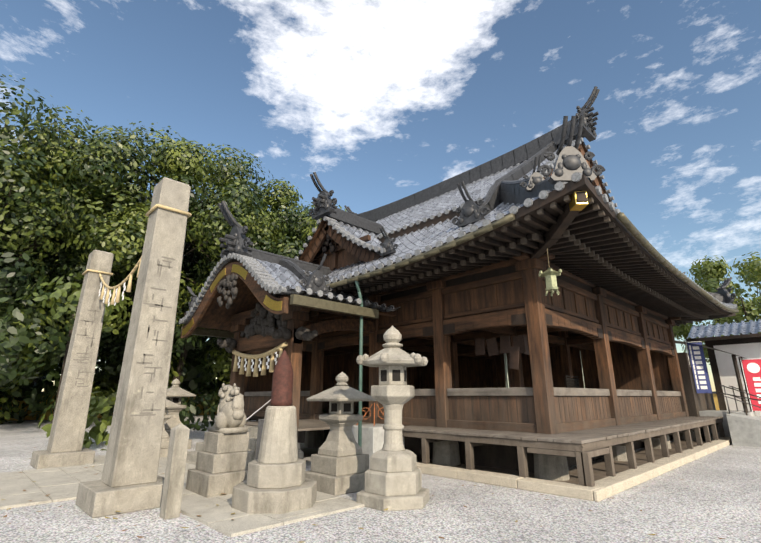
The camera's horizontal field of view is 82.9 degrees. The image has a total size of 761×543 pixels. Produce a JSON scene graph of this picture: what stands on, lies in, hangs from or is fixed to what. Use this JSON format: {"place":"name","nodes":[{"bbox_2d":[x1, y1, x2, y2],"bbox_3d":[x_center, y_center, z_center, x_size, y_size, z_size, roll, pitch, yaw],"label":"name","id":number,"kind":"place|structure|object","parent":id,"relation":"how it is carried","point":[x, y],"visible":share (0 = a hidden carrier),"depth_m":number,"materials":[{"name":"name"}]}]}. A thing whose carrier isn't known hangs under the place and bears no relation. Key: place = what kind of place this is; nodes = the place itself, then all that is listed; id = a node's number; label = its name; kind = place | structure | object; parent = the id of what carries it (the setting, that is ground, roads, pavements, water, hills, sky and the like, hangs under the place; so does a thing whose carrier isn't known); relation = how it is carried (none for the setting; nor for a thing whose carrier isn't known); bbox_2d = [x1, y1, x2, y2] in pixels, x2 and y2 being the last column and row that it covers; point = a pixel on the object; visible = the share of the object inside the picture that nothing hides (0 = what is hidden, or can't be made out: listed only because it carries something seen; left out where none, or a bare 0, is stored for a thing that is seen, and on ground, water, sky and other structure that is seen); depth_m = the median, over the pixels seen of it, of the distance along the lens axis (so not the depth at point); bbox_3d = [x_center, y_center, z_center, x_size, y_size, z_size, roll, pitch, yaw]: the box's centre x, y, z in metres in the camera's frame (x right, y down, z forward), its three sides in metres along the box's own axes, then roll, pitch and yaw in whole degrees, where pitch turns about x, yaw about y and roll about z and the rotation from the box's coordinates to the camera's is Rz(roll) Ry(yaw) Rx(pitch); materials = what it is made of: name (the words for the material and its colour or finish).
{"place":"outdoors","nodes":[
{"label":"outdoors","id":0,"kind":"place"},
{"bbox_2d":[0,455,364,536],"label":"paving","id":1,"kind":"structure","parent":0,"point":[58,484],"depth_m":6.41,"materials":[{"name":"beige stone"}]},
{"bbox_2d":[239,248,330,283],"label":"roof ridge","id":2,"kind":"structure","parent":0,"point":[296,267],"depth_m":11.89,"materials":[{"name":"grey tile"}]},
{"bbox_2d":[218,200,333,294],"bbox_3d":[-3.393,-0.415,11.786,2.351,2.533,4.573,15,-22,-42],"label":"porch ornament","id":3,"kind":"object","parent":2,"relation":"on","point":[236,240],"visible":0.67,"depth_m":11.07,"materials":[{"name":"grey ceramic"}]},
{"bbox_2d":[327,208,382,234],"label":"roof ridge","id":4,"kind":"structure","parent":0,"point":[350,219],"depth_m":14.56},
{"bbox_2d":[309,172,397,256],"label":"roof ridge ornaments","id":5,"kind":"object","parent":4,"relation":"on","point":[323,202],"visible":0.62,"depth_m":13.60},
{"bbox_2d":[357,403,383,424],"bbox_3d":[-0.143,3.358,10.133,0.608,0.505,0.608,15,-22,-42],"label":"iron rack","id":6,"kind":"object","parent":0,"point":[374,412],"visible":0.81,"depth_m":10.13,"materials":[{"name":"brown metal"}]},
{"bbox_2d":[0,415,760,542],"bbox_3d":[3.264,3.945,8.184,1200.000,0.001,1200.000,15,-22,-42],"label":"ground","id":7,"kind":"structure","parent":0,"point":[714,497],"depth_m":5.59,"materials":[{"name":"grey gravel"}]},
{"bbox_2d":[0,117,129,288],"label":"bark","id":8,"kind":"object","parent":7,"relation":"on","point":[31,245],"visible":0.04,"depth_m":23.17,"materials":[{"name":"brown plant"}]},
{"bbox_2d":[0,380,219,449],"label":"hedge","id":9,"kind":"object","parent":7,"relation":"on","point":[98,433],"visible":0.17,"depth_m":13.97,"materials":[{"name":"green plant"}]},
{"bbox_2d":[30,177,190,517],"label":"pillars","id":10,"kind":"structure","parent":7,"relation":"on","point":[131,480],"depth_m":6.88,"materials":[{"name":"stone"}]},
{"bbox_2d":[73,256,174,415],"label":"engraved inscriptions","id":11,"kind":"object","parent":10,"relation":"attached to","point":[143,362],"visible":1,"depth_m":6.82,"materials":[{"name":"grey stone"}]},
{"bbox_2d":[82,204,191,304],"bbox_3d":[-5.507,0.083,9.172,0.646,1.179,5.846,15,-22,-42],"label":"shimenawa rope","id":12,"kind":"object","parent":10,"relation":"attached to","point":[130,275],"visible":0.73,"depth_m":8.99,"materials":[{"name":"beige fabric"}]},
{"bbox_2d":[99,282,125,305],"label":"paper streamers","id":13,"kind":"object","parent":12,"relation":"attached to","point":[124,286],"visible":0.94,"depth_m":9.57,"materials":[{"name":"white paper"}]},
{"bbox_2d":[0,240,231,415],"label":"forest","id":14,"kind":"object","parent":7,"relation":"on","point":[194,369],"visible":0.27,"depth_m":24.18,"materials":[{"name":"green plant"}]},
{"bbox_2d":[0,74,161,321],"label":"leaf","id":15,"kind":"object","parent":14,"relation":"attached to","point":[5,155],"visible":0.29,"depth_m":20.76,"materials":[{"name":"green plant"}]},
{"bbox_2d":[0,121,305,329],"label":"leaf","id":16,"kind":"object","parent":14,"relation":"attached to","point":[195,165],"visible":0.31,"depth_m":22.94,"materials":[{"name":"green plant"}]},
{"bbox_2d":[117,215,216,340],"bbox_3d":[-14.808,0.745,43.178,21.946,13.078,18.845,15,-22,-42],"label":"leaf","id":17,"kind":"object","parent":14,"relation":"on","point":[200,276],"depth_m":34.21,"materials":[{"name":"green plant"}]},
{"bbox_2d":[0,265,231,395],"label":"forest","id":18,"kind":"object","parent":7,"relation":"on","point":[61,291],"visible":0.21,"depth_m":21.75,"materials":[{"name":"green plant"}]},
{"bbox_2d":[51,289,190,423],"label":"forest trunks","id":19,"kind":"object","parent":7,"relation":"on","point":[180,364],"visible":0.06,"depth_m":19.35,"materials":[{"name":"brown plant"}]},
{"bbox_2d":[33,162,240,305],"bbox_3d":[-14.403,1.293,27.977,16.363,16.137,15.483,15,-22,-42],"label":"bark","id":20,"kind":"object","parent":7,"relation":"on","point":[187,253],"depth_m":27.38,"materials":[{"name":"brown plant"}]},
{"bbox_2d":[0,385,325,430],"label":"hedge","id":21,"kind":"object","parent":7,"relation":"on","point":[190,404],"visible":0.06,"depth_m":24.98,"materials":[{"name":"green plant"}]},
{"bbox_2d":[160,423,189,519],"bbox_3d":[-2.741,2.640,5.761,0.190,1.154,0.190,15,-22,-42],"label":"marker","id":22,"kind":"object","parent":7,"relation":"on","point":[174,474],"visible":1,"depth_m":5.68,"materials":[{"name":"stone"}]},
{"bbox_2d":[182,196,281,419],"bbox_3d":[-8.053,2.734,31.419,13.619,15.290,13.518,15,-22,-42],"label":"bark","id":23,"kind":"object","parent":7,"relation":"on","point":[204,282],"visible":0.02,"depth_m":29.64,"materials":[{"name":"brown plant"}]},
{"bbox_2d":[186,425,303,464],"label":"stone blocks","id":24,"kind":"structure","parent":7,"relation":"on","point":[192,455],"depth_m":10.07,"materials":[{"name":"grey stone"}]},
{"bbox_2d":[229,306,309,441],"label":"porch posts","id":25,"kind":"object","parent":24,"relation":"on","point":[296,317],"visible":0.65,"depth_m":10.40,"materials":[{"name":"brown wood"}]},
{"bbox_2d":[232,342,287,376],"bbox_3d":[-3.210,2.326,11.176,0.150,0.778,2.730,15,-22,-42],"label":"shimenawa rope","id":26,"kind":"object","parent":25,"relation":"attached to","point":[280,347],"visible":0.96,"depth_m":11.08,"materials":[{"name":"beige fabric"}]},
{"bbox_2d":[237,352,277,371],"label":"paper streamers","id":27,"kind":"object","parent":26,"relation":"hanging from","point":[275,359],"visible":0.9,"depth_m":11.04,"materials":[{"name":"white paper"}]},
{"bbox_2d":[256,419,263,458],"bbox_3d":[-2.422,3.591,8.846,0.300,1.050,0.400,15,-22,-42],"label":"tablet","id":28,"kind":"object","parent":7,"relation":"on","point":[260,426],"visible":0.08,"depth_m":8.89,"materials":[{"name":"stone"}]},
{"bbox_2d":[176,179,346,338],"bbox_3d":[-7.495,2.154,32.332,18.993,16.914,17.109,15,-22,-42],"label":"tree","id":29,"kind":"object","parent":7,"relation":"on","point":[284,197],"visible":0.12,"depth_m":27.82,"materials":[{"name":"green plant"}]},
{"bbox_2d":[176,179,339,326],"bbox_3d":[-8.087,-0.571,32.322,16.681,11.409,16.814,15,-22,-42],"label":"leaf","id":30,"kind":"object","parent":29,"relation":"attached to","point":[295,250],"visible":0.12,"depth_m":27.53,"materials":[{"name":"green plant"}]},
{"bbox_2d":[160,372,375,513],"bbox_3d":[-3.905,3.340,9.774,2.529,2.050,9.454,15,-22,-42],"label":"stone work","id":31,"kind":"object","parent":7,"relation":"on","point":[226,464],"visible":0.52,"depth_m":7.03,"materials":[{"name":"beige stone"}]},
{"bbox_2d":[208,383,247,433],"bbox_3d":[-2.596,2.342,7.454,0.503,0.811,0.748,15,-22,-42],"label":"komainu statue","id":32,"kind":"object","parent":31,"relation":"on","point":[230,417],"visible":1,"depth_m":7.23,"materials":[{"name":"stone"}]},
{"bbox_2d":[167,370,405,411],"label":"lantern windows","id":33,"kind":"structure","parent":31,"relation":"on","point":[395,377],"depth_m":6.81,"materials":[{"name":"black"}]},
{"bbox_2d":[181,261,395,351],"bbox_3d":[-2.502,1.168,12.229,3.975,2.150,5.612,15,-22,-42],"label":"porch wood","id":34,"kind":"object","parent":7,"relation":"on","point":[210,313],"visible":0.54,"depth_m":11.89,"materials":[{"name":"brown wood"}]},
{"bbox_2d":[182,264,281,335],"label":"trim","id":35,"kind":"structure","parent":34,"relation":"attached to","point":[270,303],"depth_m":10.70,"materials":[{"name":"gold metal"}]},
{"bbox_2d":[246,399,270,420],"bbox_3d":[-2.696,3.475,9.546,1.136,1.663,0.036,15,-22,-42],"label":"step rail","id":36,"kind":"object","parent":34,"relation":"attached to","point":[250,416],"visible":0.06,"depth_m":9.60,"materials":[{"name":"silver metal"}]},
{"bbox_2d":[217,273,317,352],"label":"carved wood ornaments","id":37,"kind":"object","parent":34,"relation":"attached to","point":[261,324],"visible":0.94,"depth_m":11.09},
{"bbox_2d":[180,294,378,338],"bbox_3d":[-3.003,1.387,11.601,2.400,0.200,6.020,15,-22,-42],"label":"porch gutter","id":38,"kind":"object","parent":34,"relation":"on","point":[314,303],"visible":0.79,"depth_m":9.66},
{"bbox_2d":[188,258,399,320],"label":"porch roof","id":39,"kind":"structure","parent":34,"relation":"on","point":[287,279],"depth_m":10.69,"materials":[{"name":"grey tile"}]},
{"bbox_2d":[179,253,361,323],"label":"roof edge tiles","id":40,"kind":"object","parent":39,"relation":"attached to","point":[258,274],"visible":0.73,"depth_m":10.16,"materials":[{"name":"grey tile"}]},
{"bbox_2d":[245,419,379,430],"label":"porch floor","id":41,"kind":"structure","parent":34,"relation":"in","point":[308,424],"depth_m":11.04,"materials":[{"name":"grey wood"}]},
{"bbox_2d":[355,281,362,447],"bbox_3d":[-0.512,2.167,9.742,0.258,4.084,0.080,15,-22,-42],"label":"downpipe","id":42,"kind":"object","parent":34,"relation":"attached to","point":[360,369],"visible":0.69,"depth_m":9.78,"materials":[{"name":"green metal"}]},
{"bbox_2d":[258,325,429,511],"bbox_3d":[-0.480,2.108,6.594,2.603,2.640,1.063,4,-17,-14],"label":"stone lantern","id":43,"kind":"object","parent":7,"relation":"on","point":[393,477],"visible":1,"depth_m":6.31,"materials":[{"name":"beige stone"}]},
{"bbox_2d":[270,350,292,405],"bbox_3d":[-1.503,1.628,6.642,0.330,0.850,0.330,15,-22,-42],"label":"shell","id":44,"kind":"object","parent":43,"relation":"on","point":[282,387],"visible":1,"depth_m":6.50},
{"bbox_2d":[0,394,719,420],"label":"hedge","id":45,"kind":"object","parent":7,"relation":"on","point":[47,415],"depth_m":29.54,"materials":[{"name":"green plant"}]},
{"bbox_2d":[352,424,404,468],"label":"stone block","id":46,"kind":"structure","parent":7,"relation":"on","point":[372,438],"depth_m":9.46,"materials":[{"name":"stone"}]},
{"bbox_2d":[246,265,680,472],"bbox_3d":[2.773,4.146,16.620,10.925,4.320,12.625,15,-22,-42],"label":"dark wood","id":47,"kind":"object","parent":7,"relation":"on","point":[499,456],"visible":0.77,"depth_m":10.46,"materials":[{"name":"brown wood"}]},
{"bbox_2d":[244,254,680,432],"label":"beams","id":48,"kind":"structure","parent":47,"relation":"on","point":[492,319],"depth_m":10.94,"materials":[{"name":"brown wood"}]},
{"bbox_2d":[244,279,681,423],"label":"board wall","id":49,"kind":"structure","parent":47,"relation":"on","point":[473,372],"depth_m":13.32,"materials":[{"name":"brown wood"}]},
{"bbox_2d":[475,333,529,369],"bbox_3d":[3.416,1.966,10.373,1.924,0.848,1.365,1,-16,-4],"label":"ema","id":50,"kind":"object","parent":47,"relation":"on","point":[520,344],"visible":0.73,"depth_m":10.37,"materials":[{"name":"brown wood"}]},
{"bbox_2d":[322,252,685,432],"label":"beams","id":51,"kind":"structure","parent":47,"relation":"on","point":[565,319],"depth_m":12.13,"materials":[{"name":"brown wood"}]},
{"bbox_2d":[326,212,738,312],"bbox_3d":[2.430,0.498,11.947,20.698,0.449,9.459,-1,-16,4],"label":"gutter","id":52,"kind":"object","parent":47,"relation":"on","point":[626,222],"visible":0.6,"depth_m":8.74,"materials":[{"name":"metal"}]},
{"bbox_2d":[331,192,735,341],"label":"rafters","id":53,"kind":"object","parent":47,"relation":"on","point":[603,239],"visible":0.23,"depth_m":9.25,"materials":[{"name":"brown wood"}]},
{"bbox_2d":[186,172,736,314],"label":"eave tiles","id":54,"kind":"object","parent":53,"relation":"on","point":[560,185],"visible":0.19,"depth_m":7.97,"materials":[{"name":"tile"}]},
{"bbox_2d":[225,195,733,330],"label":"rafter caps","id":55,"kind":"object","parent":53,"relation":"attached to","point":[582,246],"visible":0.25,"depth_m":9.19,"materials":[{"name":"brown"}]},
{"bbox_2d":[421,190,677,322],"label":"soffit","id":56,"kind":"structure","parent":53,"relation":"on","point":[562,203],"depth_m":7.89,"materials":[{"name":"brown wood"}]},
{"bbox_2d":[185,171,734,312],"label":"roof","id":57,"kind":"structure","parent":56,"relation":"on","point":[412,242],"depth_m":11.10,"materials":[{"name":"tile"}]},
{"bbox_2d":[298,216,381,262],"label":"gable roof tiles","id":58,"kind":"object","parent":57,"relation":"attached to","point":[358,233],"depth_m":14.01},
{"bbox_2d":[294,216,385,259],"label":"roof edge tiles","id":59,"kind":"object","parent":58,"relation":"attached to","point":[354,239],"visible":0.56,"depth_m":12.85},
{"bbox_2d":[299,219,388,270],"bbox_3d":[-1.619,-0.529,13.618,0.600,2.316,6.057,15,-22,-42],"label":"chidori wood","id":60,"kind":"object","parent":57,"relation":"on","point":[346,252],"visible":0.33,"depth_m":13.64,"materials":[{"name":"brown wood"}]},
{"bbox_2d":[319,234,335,252],"bbox_3d":[-1.628,-0.928,13.744,0.202,0.751,1.227,15,-22,-42],"label":"gable ornament","id":61,"kind":"object","parent":60,"relation":"attached to","point":[328,243],"visible":0.44,"depth_m":13.74,"materials":[{"name":"brown wood"}]},
{"bbox_2d":[377,198,483,242],"bbox_3d":[2.781,-0.067,17.943,8.840,0.350,11.900,15,-22,-42],"label":"roof step","id":62,"kind":"object","parent":57,"relation":"on","point":[429,222],"depth_m":13.31,"materials":[{"name":"grey tile"}]},
{"bbox_2d":[374,197,481,238],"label":"roof tiles","id":63,"kind":"object","parent":62,"relation":"on","point":[439,214],"visible":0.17,"depth_m":13.25,"materials":[{"name":"tile"}]},
{"bbox_2d":[543,142,610,201],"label":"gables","id":64,"kind":"object","parent":62,"relation":"on","point":[583,151],"depth_m":15.13,"materials":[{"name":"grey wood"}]},
{"bbox_2d":[375,140,609,236],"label":"roof","id":65,"kind":"structure","parent":64,"relation":"on","point":[449,201],"depth_m":15.73,"materials":[{"name":"tile"}]},
{"bbox_2d":[528,137,619,209],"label":"verge tiles","id":66,"kind":"object","parent":64,"relation":"on","point":[595,162],"visible":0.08,"depth_m":14.87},
{"bbox_2d":[187,86,735,309],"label":"roof ornaments","id":67,"kind":"object","parent":57,"relation":"on","point":[570,160],"visible":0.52,"depth_m":8.91,"materials":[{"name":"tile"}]},
{"bbox_2d":[356,119,725,302],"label":"ridges","id":68,"kind":"object","parent":57,"relation":"on","point":[507,188],"visible":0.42,"depth_m":15.92,"materials":[{"name":"tile"}]},
{"bbox_2d":[184,174,736,316],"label":"fascia","id":69,"kind":"structure","parent":56,"relation":"attached to","point":[582,184],"depth_m":7.55,"materials":[{"name":"brown wood"}]},
{"bbox_2d":[569,191,587,210],"bbox_3d":[3.229,-1.153,7.044,0.200,0.240,0.260,0,-16,1],"label":"rafter end cap","id":70,"kind":"object","parent":53,"relation":"on","point":[574,205],"visible":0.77,"depth_m":6.97,"materials":[{"name":"gold metal"}]},
{"bbox_3d":[3.249,-0.257,8.344,0.014,0.400,0.015,15,-22,-42],"label":"hanging rope","id":71,"kind":"object","parent":53,"relation":"hanging from","visible":0},
{"bbox_2d":[538,268,561,295],"bbox_3d":[3.250,0.189,8.216,0.399,0.528,0.461,15,-22,-42],"label":"hanging lantern","id":72,"kind":"object","parent":71,"relation":"hanging from","point":[549,274],"visible":1,"depth_m":8.13,"materials":[{"name":"green metal"}]},
{"bbox_2d":[504,352,584,387],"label":"poles","id":73,"kind":"object","parent":47,"relation":"on","point":[506,371],"visible":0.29,"depth_m":11.05,"materials":[{"name":"grey"}]},
{"bbox_2d":[565,376,579,387],"bbox_3d":[5.226,3.447,11.604,0.800,1.225,0.030,15,-22,-42],"label":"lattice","id":74,"kind":"object","parent":47,"relation":"on","point":[572,382],"visible":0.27,"depth_m":11.69,"materials":[{"name":"black wood"}]},
{"bbox_2d":[553,387,680,395],"bbox_3d":[7.138,3.453,12.244,10.500,0.170,0.155,15,-22,-42],"label":"rail","id":75,"kind":"object","parent":47,"relation":"on","point":[559,391],"visible":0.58,"depth_m":10.55,"materials":[{"name":"grey wood"}]},
{"bbox_2d":[246,421,695,480],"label":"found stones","id":76,"kind":"object","parent":7,"relation":"on","point":[546,467],"visible":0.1,"depth_m":9.73,"materials":[{"name":"grey stone"}]},
{"bbox_2d":[243,258,688,433],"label":"posts","id":77,"kind":"object","parent":76,"relation":"on","point":[446,364],"visible":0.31,"depth_m":11.14,"materials":[{"name":"brown wood"}]},
{"bbox_2d":[244,387,532,395],"bbox_3d":[-1.101,3.652,12.928,0.155,0.170,12.200,15,-22,-42],"label":"rail","id":78,"kind":"object","parent":77,"relation":"attached to","point":[519,391],"visible":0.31,"depth_m":9.70,"materials":[{"name":"grey wood"}]},
{"bbox_2d":[416,440,713,483],"bbox_3d":[6.174,5.255,12.767,12.780,0.001,4.730,15,-22,-42],"label":"veranda underside","id":79,"kind":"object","parent":7,"relation":"on","point":[599,471],"depth_m":9.54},
{"bbox_2d":[417,437,731,501],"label":"kerb","id":80,"kind":"structure","parent":7,"relation":"on","point":[605,488],"depth_m":7.74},
{"bbox_2d":[402,418,724,486],"bbox_3d":[6.164,4.739,12.565,12.466,0.620,4.600,15,-22,-42],"label":"veranda frame","id":81,"kind":"object","parent":80,"relation":"on","point":[584,454],"visible":0.77,"depth_m":8.34,"materials":[{"name":"brown wood"}]},
{"bbox_2d":[402,425,605,443],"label":"veranda planks","id":82,"kind":"object","parent":81,"relation":"on","point":[573,439],"visible":0.9,"depth_m":8.13,"materials":[{"name":"grey wood"}]},
{"bbox_2d":[557,416,722,439],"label":"veranda planks","id":83,"kind":"object","parent":81,"relation":"on","point":[610,432],"visible":0.98,"depth_m":9.96,"materials":[{"name":"grey wood"}]},
{"bbox_2d":[671,333,760,446],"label":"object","id":84,"kind":"object","parent":7,"relation":"on","point":[696,402],"depth_m":16.48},
{"bbox_2d":[687,319,760,338],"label":"roof","id":85,"kind":"structure","parent":84,"relation":"on","point":[733,328],"depth_m":17.74,"materials":[{"name":"tile"}]},
{"bbox_2d":[685,341,760,411],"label":"banner poles","id":86,"kind":"object","parent":7,"relation":"on","point":[742,369],"visible":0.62,"depth_m":15.87,"materials":[{"name":"metal"}]},
{"bbox_2d":[687,342,711,392],"bbox_3d":[11.888,3.580,16.067,0.163,1.850,0.434,15,-22,-42],"label":"blue banner","id":87,"kind":"object","parent":86,"relation":"attached to","point":[705,374],"visible":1,"depth_m":16.05,"materials":[{"name":"blue fabric"}]},
{"bbox_2d":[742,359,760,410],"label":"red banner","id":88,"kind":"object","parent":86,"relation":"attached to","point":[749,376],"visible":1,"depth_m":15.73,"materials":[{"name":"red fabric"}]},
{"bbox_2d":[697,275,760,334],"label":"tree branches","id":89,"kind":"object","parent":7,"relation":"on","point":[744,310],"visible":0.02,"depth_m":30.31,"materials":[{"name":"plant"}]},
{"bbox_2d":[673,253,760,364],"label":"tree foliage","id":90,"kind":"object","parent":89,"relation":"attached to","point":[753,315],"visible":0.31,"depth_m":30.48,"materials":[{"name":"green plant"}]},
{"bbox_2d":[673,252,760,342],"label":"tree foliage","id":91,"kind":"object","parent":90,"relation":"on","point":[731,285],"visible":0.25,"depth_m":29.66,"materials":[{"name":"green plant"}]},
{"bbox_2d":[720,385,760,413],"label":"rails","id":92,"kind":"object","parent":7,"relation":"on","point":[734,396],"visible":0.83,"depth_m":15.08,"materials":[{"name":"silver metal"}]},
{"bbox_2d":[0,0,760,390],"label":"sky","id":93,"kind":"structure","parent":0,"point":[387,101],"materials":[{"name":"blue"}]},
{"bbox_2d":[689,345,760,403],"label":"banner lettering","id":94,"kind":"object","parent":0,"point":[753,367],"visible":1,"depth_m":15.89}
]}

